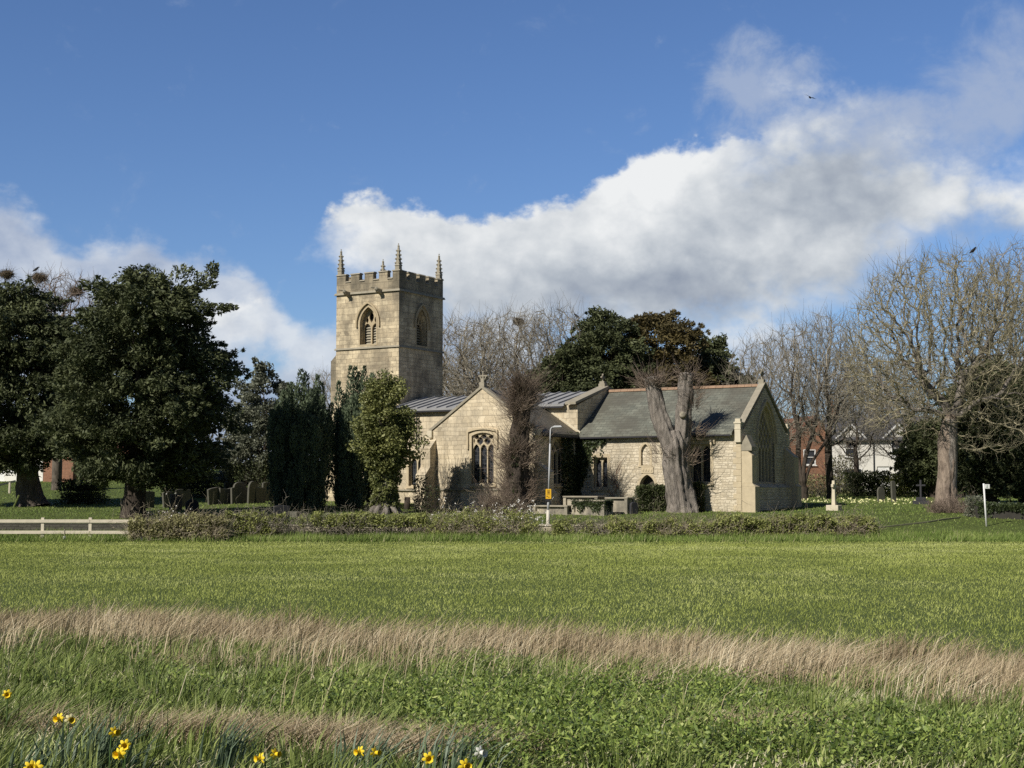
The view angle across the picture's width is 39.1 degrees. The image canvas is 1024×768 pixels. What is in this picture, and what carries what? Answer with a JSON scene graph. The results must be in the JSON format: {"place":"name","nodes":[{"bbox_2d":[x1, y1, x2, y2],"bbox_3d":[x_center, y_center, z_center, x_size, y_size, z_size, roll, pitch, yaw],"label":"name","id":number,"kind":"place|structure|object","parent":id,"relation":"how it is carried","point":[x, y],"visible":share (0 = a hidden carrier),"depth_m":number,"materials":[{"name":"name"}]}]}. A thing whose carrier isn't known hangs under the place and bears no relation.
{"place":"outdoors","nodes":[
{"label":"outdoors","id":0,"kind":"place"},
{"bbox_2d":[0,469,1023,767],"bbox_3d":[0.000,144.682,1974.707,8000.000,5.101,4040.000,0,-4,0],"label":"ground","id":1,"kind":"structure","parent":0,"point":[964,523],"depth_m":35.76,"materials":[{"name":"plant"}]},
{"bbox_2d":[0,461,42,480],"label":"white cottage","id":2,"kind":"structure","parent":1,"relation":"on","point":[3,477],"depth_m":129.37,"materials":[{"name":"paint"}]},
{"bbox_2d":[5,736,78,767],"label":"daffodil leaves","id":3,"kind":"object","parent":1,"relation":"on","point":[12,759],"visible":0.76,"depth_m":7.21,"materials":[{"name":"green plant"}]},
{"bbox_2d":[1,260,116,489],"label":"bare tree","id":4,"kind":"object","parent":1,"relation":"on","point":[56,471],"visible":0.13,"depth_m":102.57,"materials":[{"name":"plant"}]},
{"bbox_2d":[0,259,20,282],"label":"rook nest","id":5,"kind":"object","parent":4,"relation":"in","point":[4,273],"visible":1,"depth_m":102.64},
{"bbox_2d":[29,265,49,289],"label":"rook nest","id":6,"kind":"object","parent":4,"relation":"in","point":[40,276],"visible":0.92,"depth_m":103.58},
{"bbox_2d":[0,274,120,506],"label":"yew tree","id":7,"kind":"object","parent":1,"relation":"on","point":[24,452],"visible":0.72,"depth_m":85.52,"materials":[{"name":"green plant"}]},
{"bbox_2d":[0,523,149,530],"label":"stone wall","id":8,"kind":"structure","parent":1,"relation":"on","point":[52,526],"depth_m":70.16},
{"bbox_2d":[0,518,150,537],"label":"rail fence","id":9,"kind":"object","parent":1,"relation":"on","point":[43,521],"visible":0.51,"depth_m":65.92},
{"bbox_2d":[52,475,115,503],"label":"churchyard bush","id":10,"kind":"object","parent":1,"relation":"on","point":[89,492],"visible":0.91,"depth_m":89.76,"materials":[{"name":"green plant"}]},
{"bbox_2d":[32,707,168,767],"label":"daffodil leaves","id":11,"kind":"object","parent":1,"relation":"on","point":[102,746],"visible":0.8,"depth_m":7.33,"materials":[{"name":"green plant"}]},
{"bbox_2d":[43,445,158,481],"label":"brick outbuilding","id":12,"kind":"structure","parent":1,"relation":"on","point":[66,471],"depth_m":113.41,"materials":[{"name":"brick"}]},
{"bbox_2d":[109,726,120,767],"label":"daffodil","id":13,"kind":"object","parent":1,"relation":"on","point":[115,731],"visible":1,"depth_m":7.08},
{"bbox_2d":[24,260,253,518],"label":"yew tree","id":14,"kind":"object","parent":1,"relation":"on","point":[161,361],"visible":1,"depth_m":73.98,"materials":[{"name":"green plant"}]},
{"bbox_2d":[146,491,154,507],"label":"headstone","id":15,"kind":"object","parent":1,"relation":"on","point":[150,496],"visible":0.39,"depth_m":84.73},
{"bbox_2d":[169,494,182,510],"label":"headstone","id":16,"kind":"object","parent":1,"relation":"on","point":[176,500],"visible":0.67,"depth_m":81.47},
{"bbox_2d":[109,488,248,540],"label":"hedge","id":17,"kind":"object","parent":1,"relation":"on","point":[179,525],"visible":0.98,"depth_m":65.08,"materials":[{"name":"green plant"}]},
{"bbox_2d":[175,489,190,506],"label":"headstone","id":18,"kind":"object","parent":1,"relation":"on","point":[186,495],"visible":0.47,"depth_m":86.66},
{"bbox_2d":[185,499,198,511],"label":"headstone","id":19,"kind":"object","parent":1,"relation":"on","point":[193,504],"visible":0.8,"depth_m":80.01,"materials":[{"name":"stone"}]},
{"bbox_2d":[156,472,231,497],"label":"dark hedge bush","id":20,"kind":"object","parent":1,"relation":"on","point":[202,486],"visible":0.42,"depth_m":98.25,"materials":[{"name":"green plant"}]},
{"bbox_2d":[207,487,219,504],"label":"headstone","id":21,"kind":"object","parent":1,"relation":"on","point":[212,493],"visible":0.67,"depth_m":88.97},
{"bbox_2d":[218,488,230,503],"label":"headstone","id":22,"kind":"object","parent":1,"relation":"on","point":[224,494],"visible":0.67,"depth_m":89.73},
{"bbox_2d":[230,482,247,503],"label":"headstone","id":23,"kind":"object","parent":1,"relation":"on","point":[237,489],"visible":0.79,"depth_m":90.40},
{"bbox_2d":[198,709,289,767],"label":"daffodil leaves","id":24,"kind":"object","parent":1,"relation":"on","point":[233,747],"visible":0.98,"depth_m":7.55,"materials":[{"name":"green plant"}]},
{"bbox_2d":[219,449,269,488],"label":"bent shrub","id":25,"kind":"object","parent":1,"relation":"on","point":[230,477],"visible":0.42,"depth_m":96.38,"materials":[{"name":"green plant"}]},
{"bbox_2d":[247,481,256,503],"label":"headstone","id":26,"kind":"object","parent":1,"relation":"on","point":[251,490],"visible":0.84,"depth_m":90.36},
{"bbox_2d":[219,492,292,536],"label":"hedge","id":27,"kind":"object","parent":1,"relation":"on","point":[255,523],"visible":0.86,"depth_m":66.92,"materials":[{"name":"green plant"}]},
{"bbox_2d":[213,356,299,487],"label":"holm oak","id":28,"kind":"object","parent":1,"relation":"on","point":[256,408],"visible":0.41,"depth_m":98.03,"materials":[{"name":"green plant"}]},
{"bbox_2d":[255,487,265,502],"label":"headstone","id":29,"kind":"object","parent":1,"relation":"on","point":[260,496],"visible":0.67,"depth_m":91.17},
{"bbox_2d":[273,505,289,520],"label":"headstone","id":30,"kind":"object","parent":1,"relation":"on","point":[276,508],"visible":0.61,"depth_m":73.26,"materials":[{"name":"stone"}]},
{"bbox_2d":[266,368,336,509],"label":"irish yew","id":31,"kind":"object","parent":1,"relation":"on","point":[300,438],"visible":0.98,"depth_m":82.54,"materials":[{"name":"green plant"}]},
{"bbox_2d":[298,366,330,408],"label":"bare tree","id":32,"kind":"object","parent":1,"relation":"on","point":[325,382],"visible":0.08,"depth_m":127.81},
{"bbox_2d":[263,492,435,536],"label":"hedge","id":33,"kind":"object","parent":1,"relation":"on","point":[375,521],"visible":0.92,"depth_m":67.23,"materials":[{"name":"green plant"}]},
{"bbox_2d":[330,365,379,507],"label":"irish yew","id":34,"kind":"object","parent":1,"relation":"on","point":[351,488],"visible":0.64,"depth_m":84.32,"materials":[{"name":"green plant"}]},
{"bbox_2d":[334,724,440,767],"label":"daffodil leaves","id":35,"kind":"object","parent":1,"relation":"on","point":[383,750],"visible":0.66,"depth_m":7.59,"materials":[{"name":"green plant"}]},
{"bbox_2d":[345,368,430,513],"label":"ivy clad tree","id":36,"kind":"object","parent":1,"relation":"on","point":[383,435],"visible":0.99,"depth_m":77.93,"materials":[{"name":"green plant"}]},
{"bbox_2d":[399,443,460,512],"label":"twig bush","id":37,"kind":"object","parent":1,"relation":"on","point":[418,504],"visible":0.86,"depth_m":79.19,"materials":[{"name":"brown plant"}]},
{"bbox_2d":[405,477,463,513],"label":"twig bush","id":38,"kind":"object","parent":1,"relation":"on","point":[434,505],"visible":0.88,"depth_m":77.84,"materials":[{"name":"brown plant"}]},
{"bbox_2d":[408,719,541,767],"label":"daffodil leaves","id":39,"kind":"object","parent":1,"relation":"on","point":[447,749],"visible":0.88,"depth_m":7.52,"materials":[{"name":"green plant"}]},
{"bbox_2d":[474,745,487,767],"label":"narcissus","id":40,"kind":"object","parent":1,"relation":"on","point":[480,752],"visible":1,"depth_m":6.55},
{"bbox_2d":[443,307,522,396],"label":"bare tree","id":41,"kind":"object","parent":1,"relation":"on","point":[445,365],"visible":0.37,"depth_m":112.80,"materials":[{"name":"plant"}]},
{"bbox_2d":[416,490,553,536],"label":"hedge","id":42,"kind":"object","parent":1,"relation":"on","point":[487,527],"visible":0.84,"depth_m":67.12,"materials":[{"name":"green plant"}]},
{"bbox_2d":[443,341,535,396],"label":"bare tree","id":43,"kind":"object","parent":1,"relation":"on","point":[472,369],"visible":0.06,"depth_m":121.59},
{"bbox_2d":[461,469,534,515],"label":"twig bush","id":44,"kind":"object","parent":1,"relation":"on","point":[499,500],"visible":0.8,"depth_m":76.67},
{"bbox_2d":[444,298,569,395],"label":"bare tree","id":45,"kind":"object","parent":1,"relation":"on","point":[486,348],"visible":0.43,"depth_m":109.71,"materials":[{"name":"plant"}]},
{"bbox_2d":[0,651,1018,767],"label":"dock leaves","id":46,"kind":"object","parent":1,"relation":"on","point":[810,750],"visible":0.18,"depth_m":8.20,"materials":[{"name":"plant"}]},
{"bbox_2d":[0,609,1022,754],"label":"dead stems","id":47,"kind":"object","parent":1,"relation":"on","point":[474,663],"visible":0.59,"depth_m":13.17,"materials":[{"name":"plant"}]},
{"bbox_2d":[0,469,1023,533],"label":"churchyard grass","id":48,"kind":"structure","parent":1,"relation":"on","point":[765,511],"depth_m":81.95,"materials":[{"name":"plant"}]},
{"bbox_2d":[271,524,752,530],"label":"stone wall","id":49,"kind":"structure","parent":1,"relation":"on","point":[546,528],"depth_m":69.87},
{"bbox_2d":[0,637,1023,767],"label":"weeds","id":50,"kind":"object","parent":1,"relation":"on","point":[910,734],"visible":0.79,"depth_m":8.97,"materials":[{"name":"green plant"}]},
{"bbox_2d":[471,351,559,512],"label":"shaggy trunk","id":51,"kind":"object","parent":1,"relation":"on","point":[516,460],"visible":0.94,"depth_m":78.89,"materials":[{"name":"brown plant"}]},
{"bbox_2d":[491,499,564,534],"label":"blossom shrub","id":52,"kind":"object","parent":1,"relation":"on","point":[530,509],"visible":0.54,"depth_m":68.02,"materials":[{"name":"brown plant"}]},
{"bbox_2d":[532,505,570,514],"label":"chest tomb","id":53,"kind":"object","parent":1,"relation":"on","point":[561,509],"visible":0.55,"depth_m":77.37,"materials":[{"name":"stone"}]},
{"bbox_2d":[545,425,561,523],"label":"street lamp","id":54,"kind":"object","parent":1,"relation":"on","point":[548,494],"visible":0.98,"depth_m":70.47,"materials":[{"name":"metal"}]},
{"bbox_2d":[499,288,609,385],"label":"bare tree","id":55,"kind":"object","parent":1,"relation":"on","point":[537,335],"visible":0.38,"depth_m":106.59,"materials":[{"name":"plant"}]},
{"bbox_2d":[325,243,801,511],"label":"parish church","id":56,"kind":"structure","parent":1,"relation":"on","point":[384,320],"depth_m":84.37,"materials":[{"name":"stone"}]},
{"bbox_2d":[405,450,420,487],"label":"window","id":57,"kind":"structure","parent":56,"relation":"in","point":[414,467],"depth_m":91.03,"materials":[{"name":"stone"}]},
{"bbox_2d":[436,444,469,503],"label":"dead creeper","id":58,"kind":"object","parent":56,"relation":"attached to","point":[453,478],"visible":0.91,"depth_m":83.46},
{"bbox_2d":[466,428,497,486],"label":"window","id":59,"kind":"structure","parent":56,"relation":"in","point":[480,460],"depth_m":82.80,"materials":[{"name":"stone"}]},
{"bbox_2d":[550,437,568,486],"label":"window","id":60,"kind":"structure","parent":56,"relation":"in","point":[555,459],"depth_m":83.41,"materials":[{"name":"glass"}]},
{"bbox_2d":[560,432,610,500],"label":"wall ivy","id":61,"kind":"object","parent":56,"relation":"attached to","point":[578,463],"depth_m":84.39,"materials":[{"name":"green plant"}]},
{"bbox_2d":[590,454,609,490],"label":"window","id":62,"kind":"structure","parent":56,"relation":"in","point":[602,464],"depth_m":84.46,"materials":[{"name":"stone"}]},
{"bbox_2d":[689,438,714,484],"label":"window","id":63,"kind":"structure","parent":56,"relation":"in","point":[707,476],"depth_m":81.30,"materials":[{"name":"glass"}]},
{"bbox_2d":[756,399,777,483],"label":"window","id":64,"kind":"structure","parent":56,"relation":"in","point":[763,434],"depth_m":83.90,"materials":[{"name":"glass"}]},
{"bbox_2d":[525,342,609,392],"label":"evergreen tree","id":65,"kind":"object","parent":1,"relation":"on","point":[561,354],"visible":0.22,"depth_m":103.26,"materials":[{"name":"green plant"}]},
{"bbox_2d":[541,509,612,536],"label":"hedge","id":66,"kind":"object","parent":1,"relation":"on","point":[562,525],"visible":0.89,"depth_m":67.24,"materials":[{"name":"green plant"}]},
{"bbox_2d":[562,496,606,504],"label":"chest tomb","id":67,"kind":"object","parent":1,"relation":"on","point":[566,500],"visible":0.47,"depth_m":79.07,"materials":[{"name":"stone"}]},
{"bbox_2d":[570,500,613,515],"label":"chest tomb","id":68,"kind":"object","parent":1,"relation":"on","point":[587,510],"visible":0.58,"depth_m":76.76,"materials":[{"name":"stone"}]},
{"bbox_2d":[570,498,613,513],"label":"ivy","id":69,"kind":"object","parent":68,"relation":"on","point":[581,504],"visible":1,"depth_m":76.62,"materials":[{"name":"green plant"}]},
{"bbox_2d":[549,305,675,392],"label":"evergreen tree","id":70,"kind":"object","parent":1,"relation":"on","point":[609,331],"visible":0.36,"depth_m":103.71,"materials":[{"name":"green plant"}]},
{"bbox_2d":[605,497,635,513],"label":"chest tomb","id":71,"kind":"object","parent":1,"relation":"on","point":[621,505],"visible":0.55,"depth_m":77.87,"materials":[{"name":"stone"}]},
{"bbox_2d":[625,474,666,511],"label":"evergreen bush","id":72,"kind":"object","parent":1,"relation":"on","point":[649,492],"visible":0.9,"depth_m":80.61,"materials":[{"name":"green plant"}]},
{"bbox_2d":[597,309,720,388],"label":"evergreen tree","id":73,"kind":"object","parent":1,"relation":"on","point":[669,332],"visible":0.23,"depth_m":105.67,"materials":[{"name":"green plant"}]},
{"bbox_2d":[596,502,739,536],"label":"hedge","id":74,"kind":"object","parent":1,"relation":"on","point":[654,526],"visible":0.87,"depth_m":66.96,"materials":[{"name":"green plant"}]},
{"bbox_2d":[621,346,718,512],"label":"pollard trunk","id":75,"kind":"object","parent":1,"relation":"on","point":[675,446],"visible":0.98,"depth_m":79.65,"materials":[{"name":"grey plant"}]},
{"bbox_2d":[692,461,706,511],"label":"evergreen bush","id":76,"kind":"object","parent":1,"relation":"on","point":[698,486],"visible":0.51,"depth_m":80.40,"materials":[{"name":"green plant"}]},
{"bbox_2d":[693,332,760,384],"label":"evergreen tree","id":77,"kind":"object","parent":1,"relation":"on","point":[715,349],"visible":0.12,"depth_m":108.27,"materials":[{"name":"green plant"}]},
{"bbox_2d":[713,312,819,436],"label":"bare tree","id":78,"kind":"object","parent":1,"relation":"on","point":[742,365],"visible":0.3,"depth_m":105.99,"materials":[{"name":"plant"}]},
{"bbox_2d":[704,500,889,537],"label":"hedge","id":79,"kind":"object","parent":1,"relation":"on","point":[794,523],"visible":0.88,"depth_m":66.96,"materials":[{"name":"green plant"}]},
{"bbox_2d":[733,305,862,499],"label":"bare tree","id":80,"kind":"object","parent":1,"relation":"on","point":[803,475],"visible":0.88,"depth_m":96.87,"materials":[{"name":"brown plant"}]},
{"bbox_2d":[784,416,825,488],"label":"brick house","id":81,"kind":"structure","parent":1,"relation":"on","point":[815,468],"depth_m":121.89,"materials":[{"name":"brick"}]},
{"bbox_2d":[773,297,876,499],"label":"bare tree","id":82,"kind":"object","parent":1,"relation":"on","point":[828,461],"visible":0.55,"depth_m":98.67,"materials":[{"name":"brown plant"}]},
{"bbox_2d":[799,459,856,496],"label":"garden bush","id":83,"kind":"object","parent":1,"relation":"on","point":[821,490],"visible":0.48,"depth_m":103.46,"materials":[{"name":"green plant"}]},
{"bbox_2d":[826,481,841,510],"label":"memorial cross","id":84,"kind":"object","parent":1,"relation":"on","point":[833,506],"visible":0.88,"depth_m":82.08,"materials":[{"name":"stone"}]},
{"bbox_2d":[801,342,888,418],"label":"bare tree","id":85,"kind":"object","parent":1,"relation":"on","point":[841,383],"visible":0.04,"depth_m":131.72,"materials":[{"name":"brown plant"}]},
{"bbox_2d":[808,433,887,492],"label":"garden bush","id":86,"kind":"object","parent":1,"relation":"on","point":[839,469],"visible":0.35,"depth_m":111.52,"materials":[{"name":"brown plant"}]},
{"bbox_2d":[820,377,890,484],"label":"bare tree","id":87,"kind":"object","parent":1,"relation":"on","point":[856,453],"visible":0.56,"depth_m":106.70,"materials":[{"name":"brown plant"}]},
{"bbox_2d":[837,459,892,495],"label":"garden bush","id":88,"kind":"object","parent":1,"relation":"on","point":[865,485],"visible":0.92,"depth_m":105.22,"materials":[{"name":"green plant"}]},
{"bbox_2d":[802,495,931,504],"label":"primroses","id":89,"kind":"object","parent":1,"relation":"on","point":[821,501],"visible":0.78,"depth_m":92.44,"materials":[{"name":"yellow plant"}]},
{"bbox_2d":[831,353,925,416],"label":"bare tree","id":90,"kind":"object","parent":1,"relation":"on","point":[879,390],"visible":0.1,"depth_m":128.62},
{"bbox_2d":[824,401,933,491],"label":"white house","id":91,"kind":"structure","parent":1,"relation":"on","point":[875,463],"depth_m":118.06,"materials":[{"name":"paint"}]},
{"bbox_2d":[849,382,938,494],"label":"bare tree","id":92,"kind":"object","parent":1,"relation":"on","point":[894,437],"visible":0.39,"depth_m":108.94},
{"bbox_2d":[883,472,928,496],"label":"garden bush","id":93,"kind":"object","parent":1,"relation":"on","point":[907,490],"visible":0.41,"depth_m":104.24,"materials":[{"name":"green plant"}]},
{"bbox_2d":[863,346,953,420],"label":"bare tree","id":94,"kind":"object","parent":1,"relation":"on","point":[931,374],"visible":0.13,"depth_m":127.42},
{"bbox_2d":[887,417,940,497],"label":"evergreen tree","id":95,"kind":"object","parent":1,"relation":"on","point":[913,463],"visible":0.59,"depth_m":102.17,"materials":[{"name":"green plant"}]},
{"bbox_2d":[878,517,960,527],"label":"kerb wall","id":96,"kind":"structure","parent":1,"relation":"on","point":[921,522],"depth_m":72.45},
{"bbox_2d":[913,480,929,503],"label":"grave cross","id":97,"kind":"object","parent":1,"relation":"on","point":[920,500],"visible":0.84,"depth_m":89.59,"materials":[{"name":"stone"}]},
{"bbox_2d":[828,231,1023,509],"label":"bare tree","id":98,"kind":"object","parent":1,"relation":"on","point":[948,435],"visible":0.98,"depth_m":79.48,"materials":[{"name":"brown plant"}]},
{"bbox_2d":[922,487,977,512],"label":"twig bush","id":99,"kind":"object","parent":1,"relation":"on","point":[940,508],"visible":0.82,"depth_m":78.58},
{"bbox_2d":[950,485,983,516],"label":"clipped shrub","id":100,"kind":"object","parent":1,"relation":"on","point":[969,500],"visible":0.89,"depth_m":75.58,"materials":[{"name":"green plant"}]},
{"bbox_2d":[929,351,1023,502],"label":"evergreen tree","id":101,"kind":"object","parent":1,"relation":"on","point":[996,475],"visible":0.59,"depth_m":87.30,"materials":[{"name":"green plant"}]},
{"bbox_2d":[944,231,1023,399],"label":"bare tree","id":102,"kind":"object","parent":1,"relation":"on","point":[1019,271],"visible":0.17,"depth_m":93.52,"materials":[{"name":"brown plant"}]},
{"bbox_2d":[975,506,1023,519],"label":"boundary wall","id":103,"kind":"structure","parent":1,"relation":"on","point":[1008,514],"depth_m":74.38,"materials":[{"name":"stone"}]},
{"bbox_2d":[974,501,1023,517],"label":"wall ivy","id":104,"kind":"object","parent":103,"relation":"attached to","point":[1010,506],"depth_m":74.46,"materials":[{"name":"green plant"}]},
{"bbox_2d":[976,363,1023,502],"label":"evergreen tree","id":105,"kind":"object","parent":1,"relation":"on","point":[1021,484],"visible":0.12,"depth_m":89.06,"materials":[{"name":"green plant"}]},
{"bbox_2d":[0,619,1023,767],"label":"verge grass","id":106,"kind":"structure","parent":0,"point":[84,693],"depth_m":10.52,"materials":[{"name":"plant"}]},
{"bbox_2d":[0,596,1023,766],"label":"dry grass","id":107,"kind":"structure","parent":0,"point":[160,624],"depth_m":17.06,"materials":[{"name":"plant"}]},
{"bbox_2d":[0,526,1023,541],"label":"rank grass","id":108,"kind":"structure","parent":0,"point":[897,536],"depth_m":65.28,"materials":[{"name":"plant"}]},
{"bbox_2d":[0,0,1023,466],"label":"sky","id":109,"kind":"structure","parent":0,"point":[628,157],"materials":[{"name":"blue"}]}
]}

